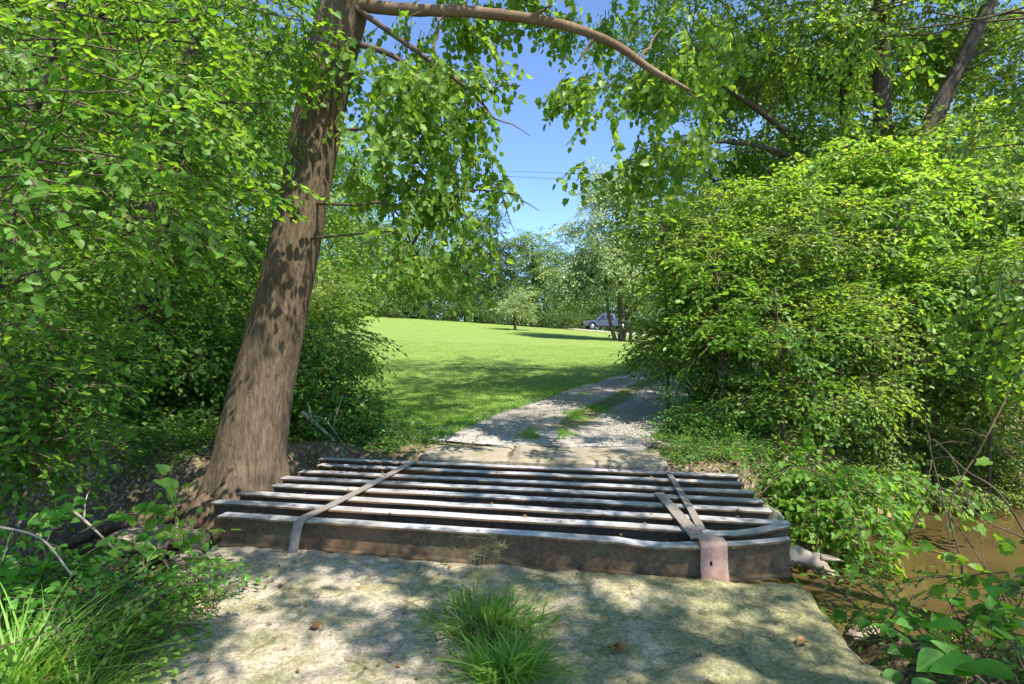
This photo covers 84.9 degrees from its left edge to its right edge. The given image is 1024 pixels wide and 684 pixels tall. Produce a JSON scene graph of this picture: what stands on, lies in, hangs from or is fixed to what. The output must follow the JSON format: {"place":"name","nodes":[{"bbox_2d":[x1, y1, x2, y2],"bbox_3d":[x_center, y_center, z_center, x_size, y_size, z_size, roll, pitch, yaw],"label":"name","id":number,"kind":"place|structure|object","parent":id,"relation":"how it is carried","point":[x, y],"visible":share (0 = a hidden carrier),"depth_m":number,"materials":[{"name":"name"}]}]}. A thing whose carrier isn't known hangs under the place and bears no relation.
{"place":"outdoors","nodes":[
{"label":"outdoors","id":0,"kind":"place"},
{"bbox_2d":[41,545,898,683],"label":"pavement","id":1,"kind":"structure","parent":0,"point":[757,645],"depth_m":3.03,"materials":[{"name":"concrete"}]},
{"bbox_2d":[0,494,172,663],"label":"weed","id":2,"kind":"object","parent":1,"relation":"on","point":[50,518],"visible":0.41,"depth_m":3.38,"materials":[{"name":"green plant"}]},
{"bbox_2d":[0,526,71,574],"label":"stick","id":3,"kind":"object","parent":2,"relation":"on","point":[41,539],"visible":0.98,"depth_m":2.88,"materials":[{"name":"grey wood"}]},
{"bbox_2d":[1,568,204,670],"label":"grass tuft","id":4,"kind":"object","parent":1,"relation":"on","point":[140,628],"visible":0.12,"depth_m":2.91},
{"bbox_2d":[0,592,212,683],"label":"weed","id":5,"kind":"object","parent":1,"relation":"on","point":[153,663],"visible":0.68,"depth_m":2.52,"materials":[{"name":"green plant"}]},
{"bbox_2d":[0,553,219,683],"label":"grass tuft","id":6,"kind":"object","parent":1,"relation":"on","point":[28,671],"visible":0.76,"depth_m":2.50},
{"bbox_2d":[15,624,208,683],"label":"grass tuft","id":7,"kind":"object","parent":1,"relation":"on","point":[88,680],"visible":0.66,"depth_m":2.45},
{"bbox_2d":[25,528,210,683],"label":"weed","id":8,"kind":"object","parent":1,"relation":"on","point":[144,589],"visible":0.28,"depth_m":2.92,"materials":[{"name":"green plant"}]},
{"bbox_2d":[4,543,232,659],"bbox_3d":[-2.032,1.487,3.173,0.882,0.671,1.310,0,0,0],"label":"weed","id":9,"kind":"object","parent":1,"relation":"on","point":[196,571],"visible":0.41,"depth_m":3.02,"materials":[{"name":"green plant"}]},
{"bbox_2d":[35,570,234,666],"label":"weed","id":10,"kind":"object","parent":1,"relation":"on","point":[191,629],"visible":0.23,"depth_m":3.01,"materials":[{"name":"green plant"}]},
{"bbox_2d":[61,583,218,664],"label":"grass tuft","id":11,"kind":"object","parent":1,"relation":"on","point":[135,637],"visible":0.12,"depth_m":2.96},
{"bbox_2d":[95,464,240,612],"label":"weed","id":12,"kind":"object","parent":1,"relation":"on","point":[166,483],"visible":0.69,"depth_m":3.49,"materials":[{"name":"green plant"}]},
{"bbox_2d":[152,569,245,610],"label":"grass tuft","id":13,"kind":"object","parent":1,"relation":"on","point":[205,592],"visible":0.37,"depth_m":3.41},
{"bbox_2d":[129,552,554,622],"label":"pebbles","id":14,"kind":"object","parent":1,"relation":"on","point":[437,567],"visible":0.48,"depth_m":3.45,"materials":[{"name":"stone"}]},
{"bbox_2d":[386,531,578,667],"bbox_3d":[-0.134,1.321,3.050,1.173,0.538,1.067,0,0,0],"label":"grass tuft","id":15,"kind":"object","parent":1,"relation":"on","point":[469,626],"visible":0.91,"depth_m":3.06,"materials":[{"name":"plant"}]},
{"bbox_2d":[122,463,867,683],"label":"leaf litter","id":16,"kind":"object","parent":1,"relation":"on","point":[399,664],"visible":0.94,"depth_m":3.49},
{"bbox_2d":[422,612,602,683],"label":"grass tuft","id":17,"kind":"object","parent":1,"relation":"on","point":[506,671],"visible":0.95,"depth_m":2.62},
{"bbox_2d":[793,563,935,682],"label":"vine","id":18,"kind":"object","parent":1,"relation":"on","point":[853,569],"visible":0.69,"depth_m":3.40,"materials":[{"name":"green plant"}]},
{"bbox_2d":[0,307,1023,683],"bbox_3d":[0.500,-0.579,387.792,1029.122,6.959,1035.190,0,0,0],"label":"ground","id":19,"kind":"structure","parent":0,"point":[426,333],"depth_m":8.33,"materials":[{"name":"plant"}]},
{"bbox_2d":[0,551,146,633],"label":"undergrowth","id":20,"kind":"object","parent":19,"relation":"on","point":[39,562],"visible":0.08,"depth_m":3.53,"materials":[{"name":"green plant"}]},
{"bbox_2d":[0,539,149,635],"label":"grass tuft","id":21,"kind":"object","parent":19,"relation":"on","point":[3,619],"visible":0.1,"depth_m":3.13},
{"bbox_2d":[0,533,156,635],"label":"weed","id":22,"kind":"object","parent":19,"relation":"on","point":[22,580],"visible":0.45,"depth_m":3.12,"materials":[{"name":"green plant"}]},
{"bbox_2d":[0,533,177,638],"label":"weed","id":23,"kind":"object","parent":19,"relation":"on","point":[11,563],"visible":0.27,"depth_m":3.13,"materials":[{"name":"green plant"}]},
{"bbox_2d":[0,278,181,545],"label":"bush","id":24,"kind":"object","parent":19,"relation":"on","point":[20,454],"visible":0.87,"depth_m":4.50,"materials":[{"name":"green plant"}]},
{"bbox_2d":[0,556,206,683],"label":"weed","id":25,"kind":"object","parent":19,"relation":"on","point":[37,601],"visible":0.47,"depth_m":2.72,"materials":[{"name":"green plant"}]},
{"bbox_2d":[0,252,249,452],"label":"bush","id":26,"kind":"object","parent":19,"relation":"on","point":[191,345],"visible":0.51,"depth_m":7.52,"materials":[{"name":"green plant"}]},
{"bbox_2d":[0,0,280,385],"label":"tree","id":27,"kind":"object","parent":19,"relation":"on","point":[51,5],"visible":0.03,"depth_m":9.49,"materials":[{"name":"green plant"}]},
{"bbox_2d":[108,524,190,553],"bbox_3d":[-3.338,1.805,5.128,0.673,0.209,0.441,0,0,0],"label":"rock","id":28,"kind":"object","parent":19,"relation":"on","point":[166,544],"visible":0.33,"depth_m":5.03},
{"bbox_2d":[0,0,306,390],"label":"understory tree","id":29,"kind":"object","parent":19,"relation":"on","point":[96,83],"visible":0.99,"depth_m":3.39,"materials":[{"name":"green plant"}]},
{"bbox_2d":[2,376,308,482],"bbox_3d":[-5.567,1.131,8.237,5.865,1.489,5.281,0,0,0],"label":"ground cover","id":30,"kind":"object","parent":19,"relation":"on","point":[179,428],"visible":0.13,"depth_m":6.60,"materials":[{"name":"green plant"}]},
{"bbox_2d":[0,0,366,369],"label":"tree","id":31,"kind":"object","parent":19,"relation":"on","point":[280,127],"visible":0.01,"depth_m":12.99,"materials":[{"name":"green plant"}]},
{"bbox_2d":[0,0,373,400],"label":"understory tree","id":32,"kind":"object","parent":19,"relation":"on","point":[121,10],"visible":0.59,"depth_m":4.73,"materials":[{"name":"green plant"}]},
{"bbox_2d":[0,0,373,424],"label":"tree","id":33,"kind":"object","parent":19,"relation":"on","point":[220,260],"visible":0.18,"depth_m":8.02,"materials":[{"name":"green plant"}]},
{"bbox_2d":[181,528,213,551],"bbox_3d":[-2.673,1.684,4.750,0.230,0.207,0.286,0,0,0],"label":"rock","id":34,"kind":"object","parent":19,"relation":"on","point":[203,541],"visible":0.51,"depth_m":4.69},
{"bbox_2d":[159,311,243,412],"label":"bush","id":35,"kind":"object","parent":19,"relation":"on","point":[219,379],"visible":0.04,"depth_m":8.78,"materials":[{"name":"green plant"}]},
{"bbox_2d":[148,540,270,615],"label":"weed","id":36,"kind":"object","parent":19,"relation":"on","point":[221,589],"visible":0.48,"depth_m":3.39,"materials":[{"name":"green plant"}]},
{"bbox_2d":[141,159,374,315],"bbox_3d":[-11.736,-4.333,23.674,11.631,11.225,7.684,0,0,-19],"label":"tree","id":37,"kind":"object","parent":19,"relation":"on","point":[326,228],"visible":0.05,"depth_m":24.30,"materials":[{"name":"green plant"}]},
{"bbox_2d":[176,232,381,395],"bbox_3d":[-4.699,0.024,10.844,4.457,4.556,4.081,0,0,0],"label":"bush","id":38,"kind":"object","parent":19,"relation":"on","point":[331,294],"visible":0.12,"depth_m":10.84,"materials":[{"name":"green plant"}]},
{"bbox_2d":[212,88,425,329],"bbox_3d":[-5.911,-2.898,15.505,7.237,8.307,5.479,0,0,0],"label":"tree","id":39,"kind":"object","parent":19,"relation":"on","point":[339,172],"visible":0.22,"depth_m":15.18,"materials":[{"name":"green plant"}]},
{"bbox_2d":[235,300,407,441],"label":"bush","id":40,"kind":"object","parent":19,"relation":"on","point":[319,364],"visible":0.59,"depth_m":7.94,"materials":[{"name":"green plant"}]},
{"bbox_2d":[321,205,404,312],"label":"lawn edge tree","id":41,"kind":"object","parent":19,"relation":"on","point":[363,223],"visible":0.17,"depth_m":59.56,"materials":[{"name":"green plant"}]},
{"bbox_2d":[292,390,443,464],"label":"bush","id":42,"kind":"object","parent":19,"relation":"on","point":[392,429],"visible":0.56,"depth_m":7.36,"materials":[{"name":"green plant"}]},
{"bbox_2d":[363,296,424,318],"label":"shrub","id":43,"kind":"object","parent":19,"relation":"on","point":[393,313],"visible":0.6,"depth_m":58.37,"materials":[{"name":"green plant"}]},
{"bbox_2d":[370,212,436,314],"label":"lawn edge tree","id":44,"kind":"object","parent":19,"relation":"on","point":[385,224],"visible":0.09,"depth_m":64.99,"materials":[{"name":"green plant"}]},
{"bbox_2d":[48,0,779,590],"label":"sycamore tree","id":45,"kind":"object","parent":19,"relation":"on","point":[250,448],"visible":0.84,"depth_m":5.51,"materials":[{"name":"green plant"}]},
{"bbox_2d":[392,297,456,320],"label":"shrub","id":46,"kind":"object","parent":19,"relation":"on","point":[417,314],"visible":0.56,"depth_m":59.55,"materials":[{"name":"green plant"}]},
{"bbox_2d":[380,206,475,313],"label":"lawn edge tree","id":47,"kind":"object","parent":19,"relation":"on","point":[428,248],"visible":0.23,"depth_m":60.52,"materials":[{"name":"green plant"}]},
{"bbox_2d":[427,299,479,321],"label":"shrub","id":48,"kind":"object","parent":19,"relation":"on","point":[450,317],"visible":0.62,"depth_m":59.74,"materials":[{"name":"green plant"}]},
{"bbox_2d":[426,209,504,320],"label":"lawn edge tree","id":49,"kind":"object","parent":19,"relation":"on","point":[468,243],"visible":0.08,"depth_m":67.30,"materials":[{"name":"green plant"}]},
{"bbox_2d":[418,445,515,464],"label":"concrete slab","id":50,"kind":"structure","parent":19,"relation":"on","point":[497,455],"depth_m":6.50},
{"bbox_2d":[216,340,759,446],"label":"grass","id":51,"kind":"structure","parent":19,"relation":"on","point":[462,425],"depth_m":12.59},
{"bbox_2d":[444,197,534,318],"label":"lawn edge tree","id":52,"kind":"object","parent":19,"relation":"on","point":[502,252],"visible":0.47,"depth_m":63.34,"materials":[{"name":"green plant"}]},
{"bbox_2d":[466,305,520,324],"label":"shrub","id":53,"kind":"object","parent":19,"relation":"on","point":[494,320],"visible":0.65,"depth_m":60.05,"materials":[{"name":"green plant"}]},
{"bbox_2d":[489,286,542,329],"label":"sapling","id":54,"kind":"object","parent":19,"relation":"on","point":[513,302],"visible":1,"depth_m":49.65,"materials":[{"name":"green plant"}]},
{"bbox_2d":[499,227,568,326],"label":"lawn edge tree","id":55,"kind":"object","parent":19,"relation":"on","point":[534,258],"visible":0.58,"depth_m":61.89,"materials":[{"name":"green plant"}]},
{"bbox_2d":[57,400,1020,674],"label":"fallen leaves","id":56,"kind":"object","parent":19,"relation":"on","point":[681,460],"visible":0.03,"depth_m":6.80,"materials":[{"name":"brown plant"}]},
{"bbox_2d":[511,307,566,328],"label":"shrub","id":57,"kind":"object","parent":19,"relation":"on","point":[546,324],"visible":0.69,"depth_m":59.62,"materials":[{"name":"green plant"}]},
{"bbox_2d":[524,234,574,322],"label":"lawn edge tree","id":58,"kind":"object","parent":19,"relation":"on","point":[547,245],"visible":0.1,"depth_m":70.90,"materials":[{"name":"green plant"}]},
{"bbox_2d":[509,445,668,471],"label":"concrete slab","id":59,"kind":"structure","parent":19,"relation":"on","point":[580,457],"depth_m":6.21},
{"bbox_2d":[529,158,671,341],"bbox_3d":[7.225,-6.489,39.818,11.988,13.378,8.451,0,0,0],"label":"silver tree","id":60,"kind":"object","parent":19,"relation":"on","point":[569,290],"visible":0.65,"depth_m":39.19,"materials":[{"name":"green plant"}]},
{"bbox_2d":[596,243,662,333],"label":"lawn edge tree","id":61,"kind":"object","parent":19,"relation":"on","point":[624,306],"visible":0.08,"depth_m":70.25,"materials":[{"name":"green plant"}]},
{"bbox_2d":[604,188,734,408],"bbox_3d":[2.773,-0.712,9.742,2.266,4.122,2.319,0,0,0],"label":"sapling","id":62,"kind":"object","parent":19,"relation":"on","point":[646,219],"visible":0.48,"depth_m":9.50,"materials":[{"name":"green plant"}]},
{"bbox_2d":[636,386,782,462],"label":"bush","id":63,"kind":"object","parent":19,"relation":"on","point":[715,419],"visible":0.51,"depth_m":7.57,"materials":[{"name":"green plant"}]},
{"bbox_2d":[607,171,830,416],"bbox_3d":[3.601,-0.460,9.445,3.741,4.686,3.000,0,0,-19],"label":"bush","id":64,"kind":"object","parent":19,"relation":"on","point":[706,372],"visible":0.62,"depth_m":8.89,"materials":[{"name":"green plant"}]},
{"bbox_2d":[635,229,803,415],"bbox_3d":[3.191,-0.108,8.371,2.273,2.903,2.231,0,0,-22],"label":"sapling","id":65,"kind":"object","parent":19,"relation":"on","point":[689,276],"visible":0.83,"depth_m":7.98,"materials":[{"name":"green plant"}]},
{"bbox_2d":[659,414,797,517],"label":"ground cover","id":66,"kind":"object","parent":19,"relation":"on","point":[695,455],"visible":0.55,"depth_m":6.42,"materials":[{"name":"green plant"}]},
{"bbox_2d":[575,0,892,305],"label":"tree","id":67,"kind":"object","parent":19,"relation":"on","point":[751,90],"visible":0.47,"depth_m":11.25,"materials":[{"name":"green plant"}]},
{"bbox_2d":[695,272,868,454],"bbox_3d":[3.553,0.376,7.370,2.227,2.601,1.755,0,0,0],"label":"sapling","id":68,"kind":"object","parent":19,"relation":"on","point":[761,341],"visible":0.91,"depth_m":7.18,"materials":[{"name":"green plant"}]},
{"bbox_2d":[645,97,919,371],"bbox_3d":[8.063,-3.312,17.039,7.777,8.947,5.895,0,0,25],"label":"tree","id":69,"kind":"object","parent":19,"relation":"on","point":[857,122],"depth_m":16.29,"materials":[{"name":"green plant"}]},
{"bbox_2d":[714,0,924,275],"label":"tree","id":70,"kind":"object","parent":19,"relation":"on","point":[842,92],"visible":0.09,"depth_m":13.51,"materials":[{"name":"green plant"}]},
{"bbox_2d":[641,374,1022,544],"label":"ground cover","id":71,"kind":"object","parent":19,"relation":"on","point":[713,447],"visible":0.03,"depth_m":7.44,"materials":[{"name":"green plant"}]},
{"bbox_2d":[692,165,996,459],"bbox_3d":[4.528,-0.474,8.220,3.940,4.495,2.927,0,0,-21],"label":"bush","id":72,"kind":"object","parent":19,"relation":"on","point":[819,312],"visible":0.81,"depth_m":7.80,"materials":[{"name":"green plant"}]},
{"bbox_2d":[722,431,990,583],"bbox_3d":[4.108,1.907,6.792,3.106,1.619,2.212,0,0,-30],"label":"bush","id":73,"kind":"object","parent":19,"relation":"on","point":[806,485],"visible":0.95,"depth_m":6.21,"materials":[{"name":"green plant"}]},
{"bbox_2d":[693,0,1023,278],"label":"tree","id":74,"kind":"object","parent":19,"relation":"on","point":[882,87],"visible":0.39,"depth_m":11.95,"materials":[{"name":"green plant"}]},
{"bbox_2d":[716,125,1023,417],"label":"box elder","id":75,"kind":"object","parent":19,"relation":"on","point":[858,168],"visible":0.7,"depth_m":8.62,"materials":[{"name":"green plant"}]},
{"bbox_2d":[718,397,1023,516],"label":"ground cover","id":76,"kind":"object","parent":19,"relation":"on","point":[802,437],"visible":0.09,"depth_m":8.06,"materials":[{"name":"green plant"}]},
{"bbox_2d":[721,187,1023,390],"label":"bush","id":77,"kind":"object","parent":19,"relation":"on","point":[985,247],"visible":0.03,"depth_m":11.15,"materials":[{"name":"green plant"}]},
{"bbox_2d":[800,549,1001,678],"bbox_3d":[2.240,1.534,3.342,1.001,0.606,1.005,0,0,-39],"label":"weed","id":78,"kind":"object","parent":19,"relation":"on","point":[888,598],"visible":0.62,"depth_m":3.34,"materials":[{"name":"green plant"}]},
{"bbox_2d":[796,0,1023,413],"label":"maple","id":79,"kind":"object","parent":19,"relation":"on","point":[1009,321],"visible":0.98,"depth_m":4.17,"materials":[{"name":"green plant"}]},
{"bbox_2d":[925,416,1023,587],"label":"vine","id":80,"kind":"object","parent":79,"relation":"attached to","point":[999,493],"visible":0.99,"depth_m":3.40,"materials":[{"name":"brown plant"}]},
{"bbox_2d":[948,453,1023,555],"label":"vine","id":81,"kind":"object","parent":79,"relation":"hanging from","point":[1006,545],"visible":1,"depth_m":3.17,"materials":[{"name":"green plant"}]},
{"bbox_2d":[821,408,1023,517],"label":"bush","id":82,"kind":"object","parent":19,"relation":"on","point":[1012,489],"visible":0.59,"depth_m":8.24,"materials":[{"name":"green plant"}]},
{"bbox_2d":[829,0,1023,377],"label":"tree","id":83,"kind":"object","parent":19,"relation":"on","point":[973,46],"visible":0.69,"depth_m":10.87,"materials":[{"name":"green plant"}]},
{"bbox_2d":[829,575,1023,683],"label":"weed","id":84,"kind":"object","parent":19,"relation":"on","point":[990,604],"visible":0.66,"depth_m":2.85,"materials":[{"name":"green plant"}]},
{"bbox_2d":[835,603,1023,683],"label":"undergrowth","id":85,"kind":"object","parent":19,"relation":"on","point":[1016,672],"visible":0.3,"depth_m":2.97,"materials":[{"name":"green plant"}]},
{"bbox_2d":[842,228,1023,478],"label":"bush","id":86,"kind":"object","parent":19,"relation":"on","point":[976,417],"visible":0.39,"depth_m":8.03,"materials":[{"name":"green plant"}]},
{"bbox_2d":[850,78,1023,367],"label":"tree","id":87,"kind":"object","parent":19,"relation":"on","point":[1004,139],"visible":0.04,"depth_m":17.18,"materials":[{"name":"green plant"}]},
{"bbox_2d":[861,249,1023,472],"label":"sapling","id":88,"kind":"object","parent":19,"relation":"on","point":[958,382],"visible":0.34,"depth_m":7.85,"materials":[{"name":"green plant"}]},
{"bbox_2d":[875,361,1023,631],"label":"vine","id":89,"kind":"object","parent":19,"relation":"on","point":[983,461],"visible":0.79,"depth_m":3.52,"materials":[{"name":"brown plant"}]},
{"bbox_2d":[882,605,1023,683],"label":"pokeweed","id":90,"kind":"object","parent":19,"relation":"on","point":[929,659],"visible":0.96,"depth_m":2.43,"materials":[{"name":"green plant"}]},
{"bbox_2d":[891,539,1023,679],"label":"weed","id":91,"kind":"object","parent":19,"relation":"on","point":[982,624],"visible":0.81,"depth_m":3.00,"materials":[{"name":"green plant"}]},
{"bbox_2d":[897,239,1023,505],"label":"sapling","id":92,"kind":"object","parent":19,"relation":"on","point":[947,321],"visible":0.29,"depth_m":7.88,"materials":[{"name":"green plant"}]},
{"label":"girder","id":93,"kind":"object","parent":19,"relation":"on","visible":0},
{"bbox_2d":[217,512,791,581],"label":"steel beam","id":94,"kind":"structure","parent":93,"relation":"on","point":[757,559],"depth_m":3.89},
{"bbox_2d":[654,492,729,581],"bbox_3d":[1.288,1.406,4.207,0.192,0.265,1.308,0,0,0],"label":"steel strap","id":95,"kind":"object","parent":94,"relation":"attached to","point":[714,549],"visible":0.93,"depth_m":3.60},
{"bbox_2d":[298,470,754,498],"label":"steel beam","id":96,"kind":"structure","parent":93,"relation":"on","point":[714,492],"depth_m":5.31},
{"bbox_2d":[317,457,738,480],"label":"steel beam","id":97,"kind":"structure","parent":93,"relation":"on","point":[597,471],"depth_m":5.90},
{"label":"girder","id":98,"kind":"object","parent":19,"relation":"on","visible":0},
{"bbox_2d":[210,499,789,541],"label":"steel beam","id":99,"kind":"structure","parent":98,"relation":"on","point":[650,532],"depth_m":4.21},
{"bbox_2d":[236,491,791,537],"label":"steel beam","id":100,"kind":"structure","parent":98,"relation":"on","point":[719,523],"depth_m":4.47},
{"bbox_2d":[288,460,417,553],"bbox_3d":[-1.315,1.429,5.124,0.116,0.253,2.169,0,0,14],"label":"steel strap","id":101,"kind":"object","parent":100,"relation":"attached to","point":[299,522],"visible":0.92,"depth_m":4.41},
{"bbox_2d":[271,483,772,518],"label":"steel beam","id":102,"kind":"structure","parent":98,"relation":"on","point":[656,507],"depth_m":4.75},
{"bbox_2d":[280,476,764,507],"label":"steel beam","id":103,"kind":"structure","parent":98,"relation":"on","point":[626,496],"depth_m":5.04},
{"bbox_2d":[317,463,742,489],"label":"steel beam","id":104,"kind":"structure","parent":98,"relation":"on","point":[667,482],"depth_m":5.61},
{"bbox_2d":[666,472,705,529],"bbox_3d":[1.449,1.308,4.759,0.063,0.016,1.739,0,0,8],"label":"steel strap","id":105,"kind":"object","parent":104,"relation":"on","point":[697,521],"visible":1,"depth_m":4.50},
{"bbox_2d":[2,0,1023,332],"label":"sky","id":106,"kind":"structure","parent":0,"point":[541,151],"materials":[{"name":"blue"}]},
{"bbox_2d":[30,500,1023,647],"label":"water","id":107,"kind":"structure","parent":0,"point":[934,532],"depth_m":5.99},
{"bbox_2d":[445,323,759,451],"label":"road","id":108,"kind":"structure","parent":0,"point":[622,397],"depth_m":9.33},
{"bbox_2d":[505,403,621,439],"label":"grass","id":109,"kind":"structure","parent":108,"relation":"on","point":[560,432],"depth_m":8.79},
{"bbox_2d":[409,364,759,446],"bbox_3d":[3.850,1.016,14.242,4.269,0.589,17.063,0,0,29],"label":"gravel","id":110,"kind":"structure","parent":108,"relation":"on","point":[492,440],"depth_m":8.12,"materials":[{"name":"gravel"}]},
{"bbox_2d":[581,314,630,329],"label":"pickup truck","id":111,"kind":"object","parent":108,"relation":"on","point":[600,320],"visible":0.68,"depth_m":63.06,"materials":[{"name":"silver metal"}]},
{"bbox_2d":[790,545,843,576],"bbox_3d":[2.063,1.526,3.907,0.463,0.203,0.153,0,0,17],"label":"log","id":112,"kind":"object","parent":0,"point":[799,555],"visible":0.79,"depth_m":3.87,"materials":[{"name":"grey wood"}]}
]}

